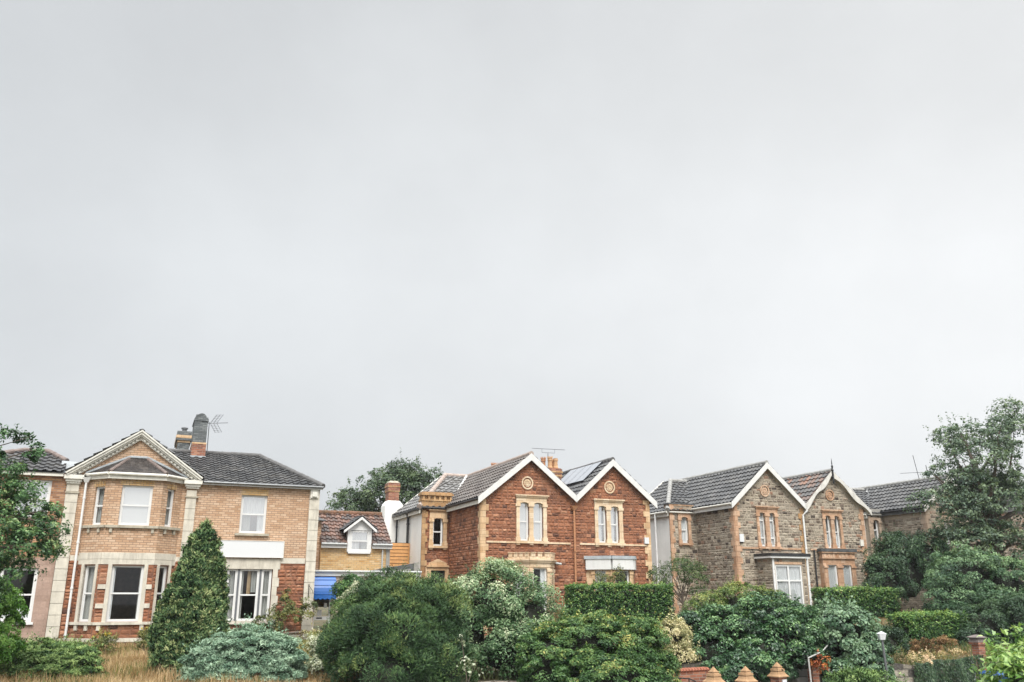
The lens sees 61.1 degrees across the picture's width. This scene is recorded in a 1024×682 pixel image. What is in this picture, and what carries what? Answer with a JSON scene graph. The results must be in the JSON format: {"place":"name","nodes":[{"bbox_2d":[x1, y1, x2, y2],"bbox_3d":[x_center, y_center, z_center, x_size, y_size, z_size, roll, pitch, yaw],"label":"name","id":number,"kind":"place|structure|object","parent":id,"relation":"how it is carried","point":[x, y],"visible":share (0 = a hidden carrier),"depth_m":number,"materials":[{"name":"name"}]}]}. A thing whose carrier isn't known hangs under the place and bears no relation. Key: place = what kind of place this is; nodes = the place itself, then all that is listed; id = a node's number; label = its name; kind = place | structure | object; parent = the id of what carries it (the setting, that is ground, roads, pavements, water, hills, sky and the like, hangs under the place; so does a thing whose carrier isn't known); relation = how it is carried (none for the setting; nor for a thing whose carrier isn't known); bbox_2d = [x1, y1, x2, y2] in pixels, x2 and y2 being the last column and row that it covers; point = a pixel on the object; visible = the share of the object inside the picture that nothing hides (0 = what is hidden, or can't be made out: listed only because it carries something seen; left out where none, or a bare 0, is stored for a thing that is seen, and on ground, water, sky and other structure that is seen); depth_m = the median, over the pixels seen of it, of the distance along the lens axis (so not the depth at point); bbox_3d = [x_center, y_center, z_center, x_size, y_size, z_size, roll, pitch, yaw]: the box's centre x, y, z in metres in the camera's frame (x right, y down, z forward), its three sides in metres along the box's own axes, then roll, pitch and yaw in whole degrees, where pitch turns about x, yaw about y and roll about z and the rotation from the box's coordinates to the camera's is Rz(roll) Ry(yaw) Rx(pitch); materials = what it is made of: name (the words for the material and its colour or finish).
{"place":"outdoors","nodes":[
{"label":"outdoors","id":0,"kind":"place"},
{"bbox_2d":[0,0,1023,678],"label":"sky","id":1,"kind":"structure","parent":0,"point":[664,239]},
{"bbox_2d":[96,607,1014,681],"bbox_3d":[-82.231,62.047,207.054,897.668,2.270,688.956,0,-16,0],"label":"ground","id":2,"kind":"structure","parent":0,"point":[317,623],"depth_m":32.42,"materials":[{"name":"soil"}]},
{"bbox_2d":[0,575,29,664],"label":"privet hedge","id":3,"kind":"object","parent":2,"relation":"on","point":[12,643],"visible":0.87,"depth_m":22.82,"materials":[{"name":"green plant"}]},
{"bbox_2d":[0,448,68,641],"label":"painted house","id":4,"kind":"structure","parent":2,"relation":"on","point":[50,467],"depth_m":33.67,"materials":[{"name":"pink brick"}]},
{"bbox_2d":[0,568,38,624],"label":"window","id":5,"kind":"structure","parent":4,"relation":"in","point":[28,619],"depth_m":32.66,"materials":[{"name":"white paint"}]},
{"bbox_2d":[14,479,51,517],"bbox_3d":[-18.569,6.112,33.619,1.210,1.450,0.123,7,-18,-22],"label":"window","id":6,"kind":"structure","parent":4,"relation":"in","point":[49,483],"depth_m":33.79,"materials":[{"name":"white paint"}]},
{"bbox_2d":[0,423,72,603],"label":"cherry tree","id":7,"kind":"object","parent":2,"relation":"on","point":[12,497],"visible":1,"depth_m":21.52,"materials":[{"name":"green plant"}]},
{"bbox_2d":[0,627,108,666],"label":"juniper","id":8,"kind":"object","parent":2,"relation":"on","point":[77,646],"visible":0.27,"depth_m":25.55,"materials":[{"name":"green plant"}]},
{"bbox_2d":[0,635,110,681],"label":"juniper","id":9,"kind":"object","parent":2,"relation":"on","point":[51,661],"visible":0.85,"depth_m":23.19,"materials":[{"name":"green plant"}]},
{"bbox_2d":[87,628,119,653],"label":"flowering weed","id":10,"kind":"object","parent":2,"relation":"on","point":[106,636],"visible":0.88,"depth_m":28.93,"materials":[{"name":"green plant"}]},
{"bbox_2d":[134,624,151,655],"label":"flowering weed","id":11,"kind":"object","parent":2,"relation":"on","point":[141,634],"visible":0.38,"depth_m":29.07,"materials":[{"name":"green plant"}]},
{"bbox_2d":[9,632,318,681],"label":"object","id":12,"kind":"object","parent":2,"relation":"on","point":[130,664],"visible":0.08,"depth_m":23.96,"materials":[{"name":"green plant"}]},
{"bbox_2d":[0,637,358,681],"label":"dry grass","id":13,"kind":"structure","parent":2,"relation":"on","point":[150,677],"depth_m":23.43,"materials":[{"name":"plant"}]},
{"bbox_2d":[45,413,325,645],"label":"brick house","id":14,"kind":"structure","parent":2,"relation":"on","point":[141,504],"depth_m":35.33,"materials":[{"name":"beige brick"}]},
{"bbox_2d":[79,565,94,621],"bbox_3d":[-16.085,9.629,33.122,0.580,2.060,0.182,-7,-18,21],"label":"window","id":15,"kind":"structure","parent":14,"relation":"in","point":[89,576],"depth_m":33.17,"materials":[{"name":"white paint"}]},
{"bbox_2d":[92,487,104,524],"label":"window","id":16,"kind":"structure","parent":14,"relation":"in","point":[98,508],"depth_m":34.08,"materials":[{"name":"white paint"}]},
{"bbox_2d":[105,565,143,621],"bbox_3d":[-14.833,9.679,33.291,1.140,2.060,0.159,7,-18,-22],"label":"window","id":17,"kind":"structure","parent":14,"relation":"in","point":[113,573],"depth_m":33.20,"materials":[{"name":"white paint"}]},
{"bbox_2d":[118,485,152,525],"bbox_3d":[-14.819,6.484,34.193,1.120,1.540,0.085,7,-18,-22],"label":"window","id":18,"kind":"structure","parent":14,"relation":"in","point":[135,506],"depth_m":34.22,"materials":[{"name":"white glass"}]},
{"bbox_2d":[157,566,166,603],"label":"window","id":19,"kind":"structure","parent":14,"relation":"in","point":[165,567],"depth_m":34.29,"materials":[{"name":"white paint"}]},
{"bbox_2d":[164,489,173,526],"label":"window","id":20,"kind":"structure","parent":14,"relation":"in","point":[170,492],"depth_m":35.04,"materials":[{"name":"white glass"}]},
{"bbox_2d":[206,414,227,456],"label":"roof aerial","id":21,"kind":"object","parent":14,"relation":"on","point":[209,423],"visible":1,"depth_m":40.14,"materials":[{"name":"metal"}]},
{"bbox_2d":[227,569,237,620],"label":"window","id":22,"kind":"structure","parent":14,"relation":"in","point":[233,573],"depth_m":35.47,"materials":[{"name":"white paint"}]},
{"bbox_2d":[236,569,259,620],"bbox_3d":[-10.856,10.434,35.670,0.790,2.030,0.185,7,-18,-22],"label":"window","id":23,"kind":"structure","parent":14,"relation":"in","point":[254,578],"depth_m":35.74,"materials":[{"name":"white paint"}]},
{"bbox_2d":[220,540,284,557],"bbox_3d":[-10.757,8.619,35.958,2.560,0.685,0.105,7,-18,-22],"label":"signboard","id":24,"kind":"object","parent":14,"relation":"attached to","point":[252,549],"visible":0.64,"depth_m":35.93},
{"bbox_2d":[239,495,267,533],"bbox_3d":[-10.922,7.317,36.588,1.060,1.570,0.162,7,-18,-22],"label":"window","id":25,"kind":"structure","parent":14,"relation":"in","point":[250,504],"depth_m":36.61,"materials":[{"name":"white paint"}]},
{"bbox_2d":[259,569,271,620],"bbox_3d":[-10.228,10.505,35.909,0.410,2.030,0.167,7,-18,-22],"label":"window","id":26,"kind":"structure","parent":14,"relation":"in","point":[265,589],"depth_m":35.92,"materials":[{"name":"white paint"}]},
{"bbox_2d":[144,518,234,677],"bbox_3d":[-9.346,7.617,25.744,2.492,4.672,2.571,0,-16,0],"label":"cypress tree","id":27,"kind":"object","parent":2,"relation":"on","point":[194,600],"visible":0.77,"depth_m":25.02,"materials":[{"name":"green plant"}]},
{"bbox_2d":[175,613,309,681],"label":"blue juniper","id":28,"kind":"object","parent":2,"relation":"on","point":[251,649],"visible":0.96,"depth_m":23.25,"materials":[{"name":"plant"}]},
{"bbox_2d":[251,582,318,631],"bbox_3d":[-9.163,10.890,35.264,2.622,2.123,1.019,7,-18,-23],"label":"shrub","id":29,"kind":"object","parent":2,"relation":"on","point":[287,609],"visible":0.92,"depth_m":35.17,"materials":[{"name":"green plant"}]},
{"bbox_2d":[281,629,322,637],"bbox_3d":[-7.876,11.201,32.130,1.757,1.005,0.129,0,-16,0],"label":"rustic trellis","id":30,"kind":"object","parent":2,"relation":"on","point":[297,632],"visible":0.14,"depth_m":32.23,"materials":[{"name":"brown wood"}]},
{"bbox_2d":[297,622,323,656],"bbox_3d":[-6.995,10.463,30.021,1.270,1.475,3.514,2,-16,-7],"label":"yellow weed","id":31,"kind":"object","parent":2,"relation":"on","point":[303,640],"visible":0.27,"depth_m":30.84,"materials":[{"name":"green plant"}]},
{"bbox_2d":[304,626,353,680],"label":"white flower shrub","id":32,"kind":"object","parent":2,"relation":"on","point":[310,662],"visible":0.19,"depth_m":24.66,"materials":[{"name":"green plant"}]},
{"bbox_2d":[338,580,358,605],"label":"white rose bush","id":33,"kind":"object","parent":2,"relation":"on","point":[355,582],"visible":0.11,"depth_m":32.10,"materials":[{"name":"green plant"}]},
{"bbox_2d":[316,510,392,606],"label":"brick cottage","id":34,"kind":"structure","parent":2,"relation":"on","point":[356,540],"depth_m":41.81,"materials":[{"name":"yellow brick"}]},
{"bbox_2d":[350,531,368,550],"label":"window","id":35,"kind":"structure","parent":34,"relation":"in","point":[356,536],"depth_m":41.81,"materials":[{"name":"white paint"}]},
{"bbox_2d":[311,563,421,629],"bbox_3d":[-6.878,12.101,39.855,5.480,3.830,3.651,7,-18,-22],"label":"entrance porch","id":36,"kind":"object","parent":2,"relation":"on","point":[337,574],"visible":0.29,"depth_m":38.21,"materials":[{"name":"white paint"}]},
{"bbox_2d":[312,599,330,629],"bbox_3d":[-8.247,11.711,37.676,0.740,2.350,0.070,7,-18,-22],"label":"door","id":37,"kind":"structure","parent":36,"relation":"in","point":[319,613],"depth_m":37.63,"materials":[{"name":"white paint"}]},
{"bbox_2d":[314,577,336,599],"bbox_3d":[-8.121,10.685,37.543,1.000,0.955,0.744,7,-18,-22],"label":"door awning","id":38,"kind":"object","parent":36,"relation":"attached to","point":[322,586],"depth_m":37.25,"materials":[{"name":"blue fabric"}]},
{"bbox_2d":[323,449,442,511],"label":"back tree","id":39,"kind":"object","parent":2,"relation":"on","point":[408,477],"visible":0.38,"depth_m":62.73,"materials":[{"name":"green plant"}]},
{"bbox_2d":[381,481,402,566],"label":"white chimney","id":40,"kind":"object","parent":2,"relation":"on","point":[391,505],"visible":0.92,"depth_m":48.56,"materials":[{"name":"white paint"}]},
{"bbox_2d":[310,557,481,681],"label":"dark bush","id":41,"kind":"object","parent":2,"relation":"on","point":[399,626],"visible":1,"depth_m":22.83,"materials":[{"name":"green plant"}]},
{"bbox_2d":[456,634,483,681],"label":"pale leaf plant","id":42,"kind":"object","parent":2,"relation":"on","point":[469,667],"visible":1,"depth_m":20.65,"materials":[{"name":"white plant"}]},
{"bbox_2d":[392,451,576,634],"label":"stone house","id":43,"kind":"structure","parent":2,"relation":"on","point":[516,508],"depth_m":41.66,"materials":[{"name":"brick"}]},
{"bbox_2d":[389,543,409,566],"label":"timber fence","id":44,"kind":"object","parent":43,"relation":"attached to","point":[399,553],"visible":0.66,"depth_m":45.03,"materials":[{"name":"orange wood"}]},
{"bbox_2d":[431,570,443,582],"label":"door","id":45,"kind":"structure","parent":43,"relation":"in","point":[442,574],"depth_m":43.56,"materials":[{"name":"black paint"}]},
{"bbox_2d":[433,518,442,545],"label":"window","id":46,"kind":"structure","parent":43,"relation":"in","point":[440,531],"depth_m":44.13,"materials":[{"name":"white paint"}]},
{"bbox_2d":[520,503,527,540],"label":"window","id":47,"kind":"structure","parent":43,"relation":"in","point":[523,508],"depth_m":41.15,"materials":[{"name":"white glass"}]},
{"bbox_2d":[533,503,541,540],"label":"window","id":48,"kind":"structure","parent":43,"relation":"in","point":[537,509],"depth_m":41.42,"materials":[{"name":"white glass"}]},
{"bbox_2d":[533,568,546,609],"bbox_3d":[1.234,11.433,39.695,0.720,2.020,0.105,7,-18,-22],"label":"window","id":49,"kind":"structure","parent":43,"relation":"in","point":[542,570],"depth_m":39.94,"materials":[{"name":"white paint"}]},
{"bbox_2d":[448,556,574,681],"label":"cream shrub","id":50,"kind":"object","parent":2,"relation":"on","point":[503,611],"visible":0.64,"depth_m":25.08,"materials":[{"name":"green plant"}]},
{"bbox_2d":[514,599,681,681],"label":"mixed shrub","id":51,"kind":"object","parent":2,"relation":"on","point":[589,652],"visible":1,"depth_m":23.10,"materials":[{"name":"green plant"}]},
{"bbox_2d":[562,457,657,591],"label":"stone house","id":52,"kind":"structure","parent":2,"relation":"on","point":[610,508],"depth_m":42.75,"materials":[{"name":"brick"}]},
{"bbox_2d":[561,461,602,484],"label":"solar array","id":53,"kind":"object","parent":52,"relation":"on","point":[577,475],"visible":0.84,"depth_m":44.92,"materials":[{"name":"white glass"}]},
{"bbox_2d":[595,570,606,581],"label":"window","id":54,"kind":"structure","parent":52,"relation":"in","point":[602,571],"depth_m":41.43,"materials":[{"name":"grey glass"}]},
{"bbox_2d":[598,506,605,542],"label":"window","id":55,"kind":"structure","parent":52,"relation":"in","point":[599,511],"depth_m":42.65,"materials":[{"name":"white glass"}]},
{"bbox_2d":[610,507,617,542],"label":"window","id":56,"kind":"structure","parent":52,"relation":"in","point":[616,513],"depth_m":42.93,"materials":[{"name":"white paint"}]},
{"bbox_2d":[615,570,628,581],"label":"window","id":57,"kind":"structure","parent":52,"relation":"in","point":[627,574],"depth_m":41.52,"materials":[{"name":"white paint"}]},
{"bbox_2d":[592,564,627,590],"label":"young shrub","id":58,"kind":"object","parent":2,"relation":"on","point":[603,578],"visible":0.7,"depth_m":40.49,"materials":[{"name":"green plant"}]},
{"bbox_2d":[563,579,675,634],"bbox_3d":[4.800,11.916,38.421,5.345,2.690,1.410,6,-18,-21],"label":"clipped hedge","id":59,"kind":"object","parent":2,"relation":"on","point":[603,596],"visible":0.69,"depth_m":38.19,"materials":[{"name":"green plant"}]},
{"bbox_2d":[647,551,710,611],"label":"tree","id":60,"kind":"object","parent":2,"relation":"on","point":[687,568],"visible":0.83,"depth_m":41.37,"materials":[{"name":"green plant"}]},
{"bbox_2d":[658,605,701,663],"bbox_3d":[5.056,9.081,26.581,1.387,1.884,1.188,-9,-19,28],"label":"variegated shrub","id":61,"kind":"object","parent":2,"relation":"on","point":[677,631],"visible":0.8,"depth_m":26.26,"materials":[{"name":"beige plant"}]},
{"bbox_2d":[649,460,811,615],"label":"stone house","id":62,"kind":"structure","parent":2,"relation":"on","point":[741,521],"depth_m":46.80,"materials":[{"name":"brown stone"}]},
{"bbox_2d":[681,517,687,542],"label":"window","id":63,"kind":"structure","parent":62,"relation":"in","point":[683,522],"depth_m":48.39,"materials":[{"name":"white paint"}]},
{"bbox_2d":[759,513,764,545],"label":"window","id":64,"kind":"structure","parent":62,"relation":"in","point":[761,519],"depth_m":46.24,"materials":[{"name":"white glass"}]},
{"bbox_2d":[769,513,774,546],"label":"window","id":65,"kind":"structure","parent":62,"relation":"in","point":[770,518],"depth_m":46.46,"materials":[{"name":"white paint"}]},
{"bbox_2d":[775,564,804,606],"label":"window","id":66,"kind":"structure","parent":62,"relation":"in","point":[788,577],"depth_m":44.54,"materials":[{"name":"white glass"}]},
{"bbox_2d":[459,617,1009,680],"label":"bank grass","id":67,"kind":"structure","parent":2,"relation":"on","point":[895,657],"depth_m":30.93,"materials":[{"name":"green plant"}]},
{"bbox_2d":[679,574,792,616],"bbox_3d":[9.261,10.891,35.606,5.016,2.610,2.472,0,-16,0],"label":"yellow green hedge","id":68,"kind":"object","parent":2,"relation":"on","point":[729,589],"visible":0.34,"depth_m":35.49,"materials":[{"name":"green plant"}]},
{"bbox_2d":[671,581,828,681],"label":"laurel bush","id":69,"kind":"object","parent":2,"relation":"on","point":[785,625],"visible":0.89,"depth_m":26.90,"materials":[{"name":"green plant"}]},
{"bbox_2d":[782,459,871,602],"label":"stone house","id":70,"kind":"structure","parent":2,"relation":"on","point":[836,507],"depth_m":47.90,"materials":[{"name":"brown stone"}]},
{"bbox_2d":[825,516,830,547],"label":"window","id":71,"kind":"structure","parent":70,"relation":"in","point":[826,520],"depth_m":47.83,"materials":[{"name":"white paint"}]},
{"bbox_2d":[827,565,837,587],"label":"window","id":72,"kind":"structure","parent":70,"relation":"in","point":[832,570],"depth_m":46.79,"materials":[{"name":"white glass"}]},
{"bbox_2d":[834,516,839,547],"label":"window","id":73,"kind":"structure","parent":70,"relation":"in","point":[835,521],"depth_m":48.06,"materials":[{"name":"white paint"}]},
{"bbox_2d":[842,565,852,586],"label":"window","id":74,"kind":"structure","parent":70,"relation":"in","point":[847,569],"depth_m":47.17,"materials":[{"name":"white paint"}]},
{"bbox_2d":[806,592,896,681],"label":"ivy bush","id":75,"kind":"object","parent":2,"relation":"on","point":[844,637],"visible":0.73,"depth_m":27.35,"materials":[{"name":"green plant"}]},
{"bbox_2d":[810,583,901,618],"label":"clipped hedge","id":76,"kind":"object","parent":2,"relation":"on","point":[879,601],"visible":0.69,"depth_m":41.01,"materials":[{"name":"green plant"}]},
{"bbox_2d":[876,622,911,656],"bbox_3d":[13.060,10.604,30.799,2.154,1.429,1.348,5,-17,-18],"label":"rose bush","id":77,"kind":"object","parent":2,"relation":"on","point":[891,643],"visible":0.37,"depth_m":30.62,"materials":[{"name":"green plant"}]},
{"bbox_2d":[859,523,955,605],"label":"bush","id":78,"kind":"object","parent":2,"relation":"on","point":[902,570],"visible":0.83,"depth_m":44.53,"materials":[{"name":"green plant"}]},
{"bbox_2d":[849,465,979,611],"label":"stone house","id":79,"kind":"structure","parent":2,"relation":"on","point":[885,503],"depth_m":52.78,"materials":[{"name":"stone"}]},
{"bbox_2d":[873,520,878,539],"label":"window","id":80,"kind":"structure","parent":79,"relation":"in","point":[875,530],"depth_m":53.21,"materials":[{"name":"white glass"}]},
{"bbox_2d":[884,608,970,649],"bbox_3d":[16.753,11.730,34.779,3.669,1.992,1.611,8,-18,-24],"label":"clipped hedge","id":81,"kind":"object","parent":2,"relation":"on","point":[929,625],"visible":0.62,"depth_m":34.25,"materials":[{"name":"green plant"}]},
{"bbox_2d":[908,634,957,654],"bbox_3d":[15.678,11.334,32.356,1.991,0.804,1.293,0,-16,0],"label":"dead fern","id":82,"kind":"object","parent":2,"relation":"on","point":[917,647],"visible":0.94,"depth_m":32.41,"materials":[{"name":"brown plant"}]},
{"bbox_2d":[899,646,968,666],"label":"peach flowers","id":83,"kind":"object","parent":2,"relation":"on","point":[926,655],"visible":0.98,"depth_m":30.27,"materials":[{"name":"beige plant"}]},
{"bbox_2d":[903,396,1023,571],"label":"tall tree","id":84,"kind":"object","parent":2,"relation":"on","point":[984,522],"visible":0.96,"depth_m":45.34,"materials":[{"name":"green plant"}]},
{"bbox_2d":[920,530,1023,630],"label":"shrub","id":85,"kind":"object","parent":2,"relation":"on","point":[987,576],"visible":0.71,"depth_m":37.99,"materials":[{"name":"green plant"}]},
{"bbox_2d":[945,585,1023,646],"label":"dark hedge bank","id":86,"kind":"structure","parent":2,"relation":"on","point":[988,620],"depth_m":34.80,"materials":[{"name":"green plant"}]},
{"bbox_2d":[968,486,1023,581],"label":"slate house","id":87,"kind":"structure","parent":2,"relation":"on","point":[1007,551],"depth_m":53.23,"materials":[{"name":"grey stone"}]},
{"bbox_2d":[854,617,1015,663],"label":"dry lawn","id":88,"kind":"structure","parent":0,"point":[930,653],"depth_m":32.55,"materials":[{"name":"plant"}]},
{"label":"lower ground","id":89,"kind":"structure","parent":0,"visible":0},
{"bbox_2d":[671,667,709,681],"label":"brick wall","id":90,"kind":"structure","parent":89,"relation":"on","point":[697,674],"depth_m":24.56,"materials":[{"name":"brick"}]},
{"bbox_2d":[702,667,724,681],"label":"gate pillar","id":91,"kind":"structure","parent":89,"relation":"on","point":[713,675],"depth_m":23.88,"materials":[{"name":"beige stone"}]},
{"bbox_2d":[482,656,973,681],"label":"retaining wall","id":92,"kind":"structure","parent":89,"relation":"on","point":[907,670],"depth_m":29.05,"materials":[{"name":"brick"}]},
{"bbox_2d":[710,647,798,681],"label":"wall ivy","id":93,"kind":"object","parent":92,"relation":"attached to","point":[788,671],"depth_m":26.11,"materials":[{"name":"green plant"}]},
{"bbox_2d":[914,654,985,681],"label":"hanging ivy","id":94,"kind":"object","parent":92,"relation":"attached to","point":[961,662],"visible":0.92,"depth_m":29.62,"materials":[{"name":"green plant"}]},
{"bbox_2d":[735,666,757,681],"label":"gate pillar","id":95,"kind":"structure","parent":89,"relation":"on","point":[745,674],"depth_m":24.25,"materials":[{"name":"beige stone"}]},
{"bbox_2d":[767,662,788,681],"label":"gate pillar","id":96,"kind":"structure","parent":89,"relation":"on","point":[777,673],"depth_m":25.57,"materials":[{"name":"beige stone"}]},
{"bbox_2d":[789,669,827,681],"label":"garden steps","id":97,"kind":"structure","parent":89,"relation":"on","point":[803,675],"depth_m":27.25,"materials":[{"name":"stone"}]},
{"bbox_2d":[807,663,819,681],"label":"brick pier","id":98,"kind":"structure","parent":89,"relation":"on","point":[815,676],"depth_m":26.72,"materials":[{"name":"red brick"}]},
{"bbox_2d":[808,645,827,681],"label":"white handrail","id":99,"kind":"object","parent":89,"relation":"on","point":[809,663],"visible":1,"depth_m":25.84,"materials":[{"name":"metal"}]},
{"bbox_2d":[810,647,830,673],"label":"red creeper","id":100,"kind":"object","parent":99,"relation":"hanging from","point":[823,664],"visible":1,"depth_m":26.09,"materials":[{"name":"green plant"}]},
{"bbox_2d":[822,655,908,681],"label":"greenery","id":101,"kind":"object","parent":89,"relation":"on","point":[856,675],"visible":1,"depth_m":25.56,"materials":[{"name":"green plant"}]},
{"bbox_2d":[876,631,888,679],"bbox_3d":[11.425,10.351,26.456,0.250,2.842,0.240,0,-16,0],"label":"garden lamp","id":102,"kind":"object","parent":89,"relation":"on","point":[881,635],"visible":1,"depth_m":26.72,"materials":[{"name":"grey metal"}]},
{"bbox_2d":[968,635,986,677],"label":"brick pier","id":103,"kind":"structure","parent":89,"relation":"on","point":[977,644],"depth_m":30.72,"materials":[{"name":"brick"}]},
{"label":"verge ground","id":104,"kind":"structure","parent":0,"visible":0},
{"bbox_2d":[967,622,1023,681],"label":"bright laurel","id":105,"kind":"object","parent":104,"relation":"on","point":[1007,664],"visible":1,"depth_m":12.55,"materials":[{"name":"green plant"}]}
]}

